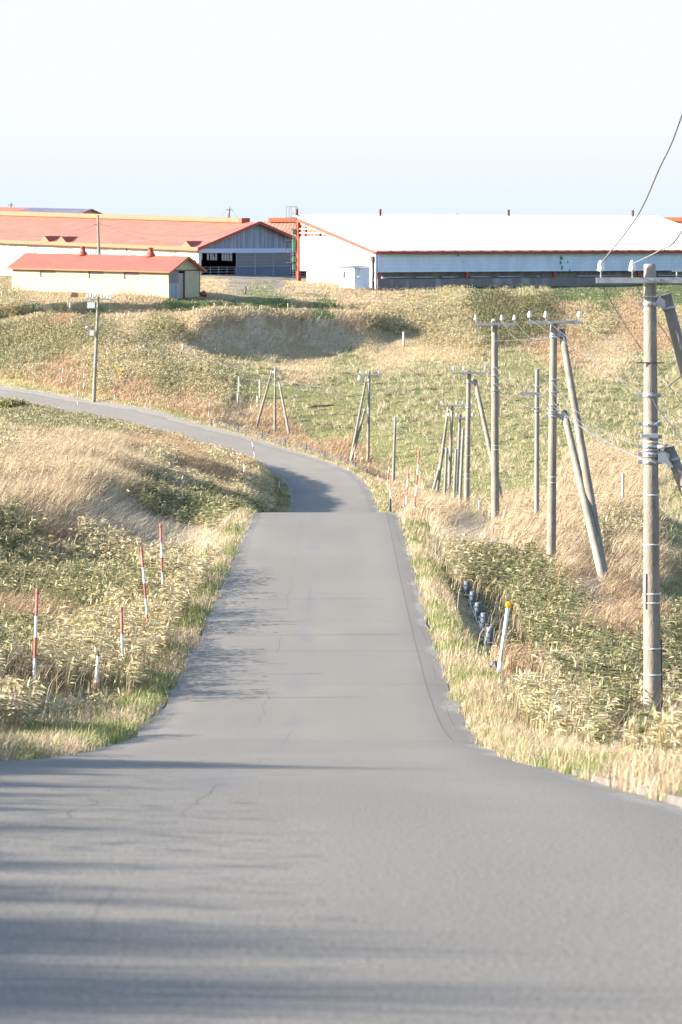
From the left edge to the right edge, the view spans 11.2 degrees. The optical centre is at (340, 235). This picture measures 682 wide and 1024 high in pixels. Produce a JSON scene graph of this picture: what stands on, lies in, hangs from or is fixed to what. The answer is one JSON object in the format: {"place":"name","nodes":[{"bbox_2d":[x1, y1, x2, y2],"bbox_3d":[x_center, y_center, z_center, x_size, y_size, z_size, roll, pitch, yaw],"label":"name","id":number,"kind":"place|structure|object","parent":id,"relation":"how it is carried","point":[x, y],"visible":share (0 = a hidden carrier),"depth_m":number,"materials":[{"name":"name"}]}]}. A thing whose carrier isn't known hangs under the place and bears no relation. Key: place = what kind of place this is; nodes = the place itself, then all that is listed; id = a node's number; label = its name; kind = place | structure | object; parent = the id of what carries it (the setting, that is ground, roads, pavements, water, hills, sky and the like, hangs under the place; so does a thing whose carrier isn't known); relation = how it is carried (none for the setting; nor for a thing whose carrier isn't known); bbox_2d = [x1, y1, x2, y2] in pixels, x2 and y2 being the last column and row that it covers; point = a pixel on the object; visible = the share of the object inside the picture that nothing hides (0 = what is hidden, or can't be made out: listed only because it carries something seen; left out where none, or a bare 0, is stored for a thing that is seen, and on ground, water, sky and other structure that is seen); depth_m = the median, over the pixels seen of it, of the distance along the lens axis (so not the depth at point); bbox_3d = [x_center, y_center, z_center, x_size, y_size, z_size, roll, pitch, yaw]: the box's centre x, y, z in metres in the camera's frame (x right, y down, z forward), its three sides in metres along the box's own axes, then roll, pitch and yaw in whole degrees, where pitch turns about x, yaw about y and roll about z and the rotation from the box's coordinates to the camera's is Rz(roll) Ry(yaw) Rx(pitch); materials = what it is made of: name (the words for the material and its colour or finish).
{"place":"outdoors","nodes":[
{"label":"outdoors","id":0,"kind":"place"},
{"bbox_2d":[200,290,206,296],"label":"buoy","id":1,"kind":"object","parent":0,"point":[203,293],"visible":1,"depth_m":391.68,"materials":[{"name":"red paint"}]},
{"bbox_2d":[206,275,306,276],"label":"yard","id":2,"kind":"structure","parent":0,"point":[261,276],"depth_m":499.30,"materials":[{"name":"plant"}]},
{"bbox_2d":[0,386,681,1023],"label":"road","id":3,"kind":"structure","parent":0,"point":[302,798],"depth_m":14.65,"materials":[{"name":"grey asphalt"}]},
{"bbox_2d":[0,274,681,792],"bbox_3d":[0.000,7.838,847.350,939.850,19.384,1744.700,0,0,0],"label":"ground","id":4,"kind":"structure","parent":0,"point":[228,328],"depth_m":313.67,"materials":[{"name":"plant"}]},
{"bbox_2d":[0,397,29,408],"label":"bush","id":5,"kind":"object","parent":4,"relation":"on","point":[11,402],"visible":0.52,"depth_m":287.43,"materials":[{"name":"green plant"}]},
{"bbox_2d":[32,588,38,684],"bbox_3d":[-5.332,7.395,60.600,0.147,2.498,0.062,0,0,0],"label":"snow pole","id":6,"kind":"object","parent":4,"relation":"on","point":[35,630],"visible":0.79,"depth_m":60.58,"materials":[{"name":"red"}]},
{"bbox_2d":[0,207,101,213],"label":"hall","id":7,"kind":"structure","parent":4,"relation":"on","point":[65,210],"depth_m":606.40,"materials":[{"name":"red paint"}]},
{"bbox_2d":[71,292,77,297],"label":"board","id":8,"kind":"object","parent":4,"relation":"on","point":[74,295],"visible":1,"depth_m":383.10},
{"bbox_2d":[94,652,98,690],"bbox_3d":[-4.304,7.971,61.000,0.140,1.334,0.054,0,0,0],"label":"snow pole","id":9,"kind":"object","parent":4,"relation":"on","point":[96,671],"visible":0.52,"depth_m":60.98,"materials":[{"name":"grey"}]},
{"bbox_2d":[95,215,100,254],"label":"utility pole","id":10,"kind":"object","parent":4,"relation":"on","point":[98,234],"visible":0.52,"depth_m":404.89,"materials":[{"name":"concrete"}]},
{"bbox_2d":[85,293,111,401],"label":"utility pole","id":11,"kind":"object","parent":4,"relation":"on","point":[90,305],"visible":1,"depth_m":301.87,"materials":[{"name":"concrete"}]},
{"bbox_2d":[100,331,361,396],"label":"power line","id":12,"kind":"object","parent":11,"relation":"attached to","point":[239,376],"visible":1,"depth_m":283.24,"materials":[{"name":"silver metal"}]},
{"bbox_2d":[100,322,361,392],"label":"power line","id":13,"kind":"object","parent":11,"relation":"attached to","point":[233,367],"visible":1,"depth_m":284.71,"materials":[{"name":"silver metal"}]},
{"bbox_2d":[6,246,206,298],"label":"shed","id":14,"kind":"structure","parent":4,"relation":"on","point":[150,272],"depth_m":391.02,"materials":[{"name":"white paint"}]},
{"bbox_2d":[40,270,54,276],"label":"window","id":15,"kind":"structure","parent":14,"relation":"in","point":[43,273],"depth_m":394.93,"materials":[{"name":"white glass"}]},
{"bbox_2d":[89,271,102,278],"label":"window","id":16,"kind":"structure","parent":14,"relation":"in","point":[92,274],"depth_m":391.38,"materials":[{"name":"white glass"}]},
{"bbox_2d":[124,272,138,278],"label":"window","id":17,"kind":"structure","parent":14,"relation":"in","point":[127,275],"depth_m":388.81,"materials":[{"name":"white glass"}]},
{"bbox_2d":[179,273,182,297],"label":"door","id":18,"kind":"structure","parent":14,"relation":"in","point":[180,274],"depth_m":388.05,"materials":[{"name":"grey metal"}]},
{"bbox_2d":[183,273,184,297],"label":"doorway","id":19,"kind":"structure","parent":14,"relation":"in","point":[183,273],"depth_m":388.53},
{"bbox_2d":[120,607,123,656],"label":"snow pole","id":20,"kind":"object","parent":4,"relation":"on","point":[121,625],"visible":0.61,"depth_m":65.98,"materials":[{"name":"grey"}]},
{"bbox_2d":[140,547,148,626],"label":"snow pole","id":21,"kind":"object","parent":4,"relation":"on","point":[144,582],"visible":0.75,"depth_m":74.98,"materials":[{"name":"red"}]},
{"bbox_2d":[0,211,306,275],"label":"barn","id":22,"kind":"structure","parent":4,"relation":"on","point":[262,248],"depth_m":511.65,"materials":[{"name":"red"}]},
{"bbox_2d":[9,246,17,252],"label":"side window","id":23,"kind":"structure","parent":22,"relation":"in","point":[12,249],"depth_m":520.91,"materials":[{"name":"grey"}]},
{"bbox_2d":[27,247,36,252],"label":"side window","id":24,"kind":"structure","parent":22,"relation":"in","point":[29,249],"depth_m":518.43,"materials":[{"name":"grey"}]},
{"bbox_2d":[57,248,72,253],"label":"side window","id":25,"kind":"structure","parent":22,"relation":"in","point":[59,250],"depth_m":513.96,"materials":[{"name":"grey"}]},
{"bbox_2d":[89,249,107,254],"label":"side window","id":26,"kind":"structure","parent":22,"relation":"in","point":[91,251],"depth_m":509.84,"materials":[{"name":"grey glass"}]},
{"bbox_2d":[169,252,176,255],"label":"side window","id":27,"kind":"structure","parent":22,"relation":"in","point":[170,253],"depth_m":500.10,"materials":[{"name":"grey glass"}]},
{"bbox_2d":[207,253,216,259],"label":"window","id":28,"kind":"structure","parent":22,"relation":"in","point":[212,257],"depth_m":528.47,"materials":[{"name":"white"}]},
{"bbox_2d":[222,253,231,260],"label":"window","id":29,"kind":"structure","parent":22,"relation":"in","point":[225,256],"depth_m":526.53,"materials":[{"name":"white glass"}]},
{"bbox_2d":[236,253,254,275],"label":"sliding door","id":30,"kind":"structure","parent":22,"relation":"in","point":[245,262],"depth_m":504.64,"materials":[{"name":"blue paint"}]},
{"bbox_2d":[255,253,272,275],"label":"sliding door","id":31,"kind":"structure","parent":22,"relation":"in","point":[263,261],"depth_m":507.85,"materials":[{"name":"blue paint"}]},
{"bbox_2d":[273,253,290,275],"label":"sliding door","id":32,"kind":"structure","parent":22,"relation":"in","point":[280,267],"depth_m":510.83,"materials":[{"name":"blue paint"}]},
{"bbox_2d":[159,523,163,590],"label":"snow pole","id":33,"kind":"object","parent":4,"relation":"on","point":[161,550],"visible":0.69,"depth_m":84.98,"materials":[{"name":"red"}]},
{"bbox_2d":[255,367,290,435],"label":"utility pole","id":34,"kind":"object","parent":4,"relation":"on","point":[283,405],"visible":0.92,"depth_m":282.91,"materials":[{"name":"concrete"}]},
{"bbox_2d":[307,405,333,407],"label":"log","id":35,"kind":"object","parent":4,"relation":"on","point":[319,405],"visible":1,"depth_m":296.69,"materials":[{"name":"brown wood"}]},
{"bbox_2d":[0,276,681,759],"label":"bamboo grass","id":36,"kind":"structure","parent":4,"relation":"on","point":[592,720],"depth_m":93.69,"materials":[{"name":"green plant"}]},
{"bbox_2d":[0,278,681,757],"bbox_3d":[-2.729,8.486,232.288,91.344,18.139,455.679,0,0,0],"label":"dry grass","id":37,"kind":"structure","parent":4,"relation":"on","point":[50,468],"depth_m":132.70,"materials":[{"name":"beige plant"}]},
{"bbox_2d":[0,282,681,810],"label":"verge grass","id":38,"kind":"structure","parent":4,"relation":"on","point":[74,730],"depth_m":60.47,"materials":[{"name":"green plant"}]},
{"bbox_2d":[335,265,369,287],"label":"shed","id":39,"kind":"structure","parent":4,"relation":"on","point":[353,276],"depth_m":439.83,"materials":[{"name":"metal"}]},
{"bbox_2d":[349,371,379,462],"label":"utility pole","id":40,"kind":"object","parent":4,"relation":"on","point":[356,434],"visible":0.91,"depth_m":261.83,"materials":[{"name":"concrete"}]},
{"bbox_2d":[388,499,391,512],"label":"guardrail post","id":41,"kind":"object","parent":4,"relation":"on","point":[390,504],"visible":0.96,"depth_m":189.94,"materials":[{"name":"metal"}]},
{"bbox_2d":[392,416,396,480],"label":"utility pole","id":42,"kind":"object","parent":4,"relation":"on","point":[394,453],"visible":0.82,"depth_m":242.92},
{"bbox_2d":[402,332,404,345],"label":"fence post","id":43,"kind":"object","parent":4,"relation":"on","point":[403,338],"visible":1,"depth_m":359.42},
{"bbox_2d":[405,467,409,506],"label":"snow pole","id":44,"kind":"object","parent":4,"relation":"on","point":[407,486],"visible":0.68,"depth_m":164.97,"materials":[{"name":"grey"}]},
{"bbox_2d":[414,450,419,507],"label":"snow pole","id":45,"kind":"object","parent":4,"relation":"on","point":[417,478],"visible":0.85,"depth_m":130.97,"materials":[{"name":"grey"}]},
{"bbox_2d":[443,448,447,497],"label":"utility pole","id":46,"kind":"object","parent":4,"relation":"on","point":[445,471],"visible":0.61,"depth_m":204.93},
{"bbox_2d":[432,401,474,491],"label":"utility pole","id":47,"kind":"object","parent":4,"relation":"on","point":[436,484],"visible":0.85,"depth_m":221.83,"materials":[{"name":"concrete"}]},
{"bbox_2d":[228,280,681,621],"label":"pasture grass","id":48,"kind":"structure","parent":4,"relation":"on","point":[510,467],"depth_m":289.24,"materials":[{"name":"green plant"}]},
{"bbox_2d":[452,449,457,500],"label":"utility pole","id":49,"kind":"object","parent":4,"relation":"on","point":[455,473],"visible":0.62,"depth_m":202.93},
{"bbox_2d":[447,413,473,496],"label":"utility pole","id":50,"kind":"object","parent":4,"relation":"on","point":[458,448],"visible":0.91,"depth_m":213.91,"materials":[{"name":"concrete"}]},
{"bbox_2d":[458,428,464,502],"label":"utility pole","id":51,"kind":"object","parent":4,"relation":"on","point":[461,467],"visible":0.69,"depth_m":189.93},
{"bbox_2d":[462,581,469,597],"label":"guardrail post","id":52,"kind":"object","parent":4,"relation":"on","point":[467,586],"visible":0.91,"depth_m":91.93,"materials":[{"name":"metal"}]},
{"bbox_2d":[257,217,681,271],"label":"barn","id":53,"kind":"structure","parent":4,"relation":"on","point":[285,225],"depth_m":549.49,"materials":[{"name":"metal"}]},
{"bbox_2d":[468,591,476,608],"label":"guardrail post","id":54,"kind":"object","parent":4,"relation":"on","point":[472,594],"visible":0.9,"depth_m":87.93,"materials":[{"name":"metal"}]},
{"bbox_2d":[452,366,502,510],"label":"utility pole","id":55,"kind":"object","parent":4,"relation":"on","point":[468,407],"visible":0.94,"depth_m":164.88,"materials":[{"name":"concrete"}]},
{"bbox_2d":[473,602,481,620],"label":"guardrail post","id":56,"kind":"object","parent":4,"relation":"on","point":[478,607],"visible":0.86,"depth_m":83.93,"materials":[{"name":"metal"}]},
{"bbox_2d":[479,613,487,632],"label":"guardrail post","id":57,"kind":"object","parent":4,"relation":"on","point":[484,617],"visible":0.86,"depth_m":79.93,"materials":[{"name":"metal"}]},
{"bbox_2d":[286,206,681,289],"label":"barn","id":58,"kind":"structure","parent":4,"relation":"on","point":[477,250],"depth_m":458.90,"materials":[{"name":"white paint"}]},
{"bbox_2d":[484,626,493,646],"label":"guardrail post","id":59,"kind":"object","parent":4,"relation":"on","point":[490,633],"visible":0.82,"depth_m":75.93,"materials":[{"name":"metal"}]},
{"bbox_2d":[462,589,486,645],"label":"guardrail cable","id":60,"kind":"object","parent":59,"relation":"attached to","point":[475,616],"visible":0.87,"depth_m":83.09,"materials":[{"name":"grey metal"}]},
{"bbox_2d":[463,584,487,646],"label":"guardrail cable","id":61,"kind":"object","parent":59,"relation":"attached to","point":[476,617],"visible":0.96,"depth_m":82.28,"materials":[{"name":"grey metal"}]},
{"bbox_2d":[489,661,496,670],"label":"guardrail post","id":62,"kind":"object","parent":4,"relation":"on","point":[493,662],"visible":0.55,"depth_m":66.25,"materials":[{"name":"metal"}]},
{"bbox_2d":[474,315,516,519],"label":"utility pole","id":63,"kind":"object","parent":4,"relation":"on","point":[495,394],"visible":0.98,"depth_m":120.89,"materials":[{"name":"concrete"}]},
{"bbox_2d":[497,602,511,671],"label":"reflector post","id":64,"kind":"object","parent":4,"relation":"on","point":[508,606],"visible":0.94,"depth_m":65.97,"materials":[{"name":"white"}]},
{"bbox_2d":[520,369,540,516],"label":"utility pole","id":65,"kind":"object","parent":4,"relation":"on","point":[536,393],"visible":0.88,"depth_m":117.93,"materials":[{"name":"metal"}]},
{"bbox_2d":[527,311,608,589],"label":"utility pole","id":66,"kind":"object","parent":4,"relation":"on","point":[584,485],"visible":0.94,"depth_m":99.70,"materials":[{"name":"concrete"}]},
{"bbox_2d":[529,319,680,419],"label":"power line","id":67,"kind":"object","parent":66,"relation":"attached to","point":[600,365],"visible":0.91,"depth_m":94.08,"materials":[{"name":"silver metal"}]},
{"bbox_2d":[545,319,680,428],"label":"power line","id":68,"kind":"object","parent":66,"relation":"attached to","point":[606,369],"visible":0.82,"depth_m":94.73,"materials":[{"name":"silver metal"}]},
{"bbox_2d":[580,320,679,392],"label":"power line","id":69,"kind":"object","parent":66,"relation":"attached to","point":[627,354],"visible":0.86,"depth_m":95.50,"materials":[{"name":"silver metal"}]},
{"bbox_2d":[621,473,623,500],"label":"marker post","id":70,"kind":"object","parent":4,"relation":"on","point":[622,484],"visible":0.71,"depth_m":125.96,"materials":[{"name":"white plastic"}]},
{"bbox_2d":[572,768,681,806],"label":"kerb","id":71,"kind":"structure","parent":4,"relation":"on","point":[675,799],"depth_m":23.14,"materials":[{"name":"beige concrete"}]},
{"bbox_2d":[596,260,681,716],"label":"utility pole","id":72,"kind":"object","parent":4,"relation":"on","point":[652,646],"visible":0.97,"depth_m":56.20,"materials":[{"name":"concrete"}]},
{"bbox_2d":[553,406,641,459],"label":"power line","id":73,"kind":"object","parent":72,"relation":"attached to","point":[588,431],"visible":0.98,"depth_m":77.59,"materials":[{"name":"silver metal"}]},
{"bbox_2d":[556,405,642,459],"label":"power line","id":74,"kind":"object","parent":72,"relation":"attached to","point":[596,437],"visible":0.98,"depth_m":72.59,"materials":[{"name":"silver metal"}]},
{"bbox_2d":[551,390,649,461],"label":"power line","id":75,"kind":"object","parent":72,"relation":"attached to","point":[593,432],"visible":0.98,"depth_m":74.70,"materials":[{"name":"silver metal"}]},
{"bbox_2d":[551,380,649,446],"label":"power line","id":76,"kind":"object","parent":72,"relation":"attached to","point":[590,422],"visible":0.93,"depth_m":74.26,"materials":[{"name":"silver metal"}]},
{"bbox_2d":[600,113,681,264],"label":"power line","id":77,"kind":"object","parent":72,"relation":"attached to","point":[669,147],"visible":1,"depth_m":45.30,"materials":[{"name":"silver metal"}]},
{"bbox_2d":[601,283,681,402],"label":"power line","id":78,"kind":"object","parent":72,"relation":"attached to","point":[636,341],"visible":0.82,"depth_m":59.45,"materials":[{"name":"grey"}]},
{"bbox_2d":[633,272,671,342],"bbox_3d":[6.932,2.712,66.179,0.102,4.278,20.151,0,0,13],"label":"power line","id":79,"kind":"object","parent":72,"relation":"attached to","point":[657,321],"visible":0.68,"depth_m":58.22,"materials":[{"name":"grey metal"}]},
{"bbox_2d":[632,230,681,264],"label":"power line","id":80,"kind":"object","parent":72,"relation":"attached to","point":[660,249],"visible":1,"depth_m":51.57,"materials":[{"name":"silver metal"}]},
{"bbox_2d":[652,398,681,440],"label":"power line","id":81,"kind":"object","parent":72,"relation":"attached to","point":[666,420],"visible":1,"depth_m":54.49,"materials":[{"name":"grey"}]},
{"bbox_2d":[656,375,681,395],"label":"power line","id":82,"kind":"object","parent":72,"relation":"attached to","point":[669,385],"visible":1,"depth_m":55.25,"materials":[{"name":"grey"}]},
{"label":"guardrail post","id":83,"kind":"object","parent":4,"relation":"on","visible":0},
{"bbox_2d":[212,422,351,465],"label":"guardrail cable","id":84,"kind":"object","parent":83,"relation":"attached to","point":[281,440],"visible":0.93,"depth_m":268.84,"materials":[{"name":"silver metal"}]},
{"bbox_2d":[211,420,355,465],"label":"guardrail cable","id":85,"kind":"object","parent":83,"relation":"attached to","point":[284,439],"visible":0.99,"depth_m":267.46,"materials":[{"name":"silver metal"}]},
{"bbox_2d":[0,0,681,221],"label":"sky","id":86,"kind":"structure","parent":0,"point":[256,109],"materials":[{"name":"white"}]}
]}

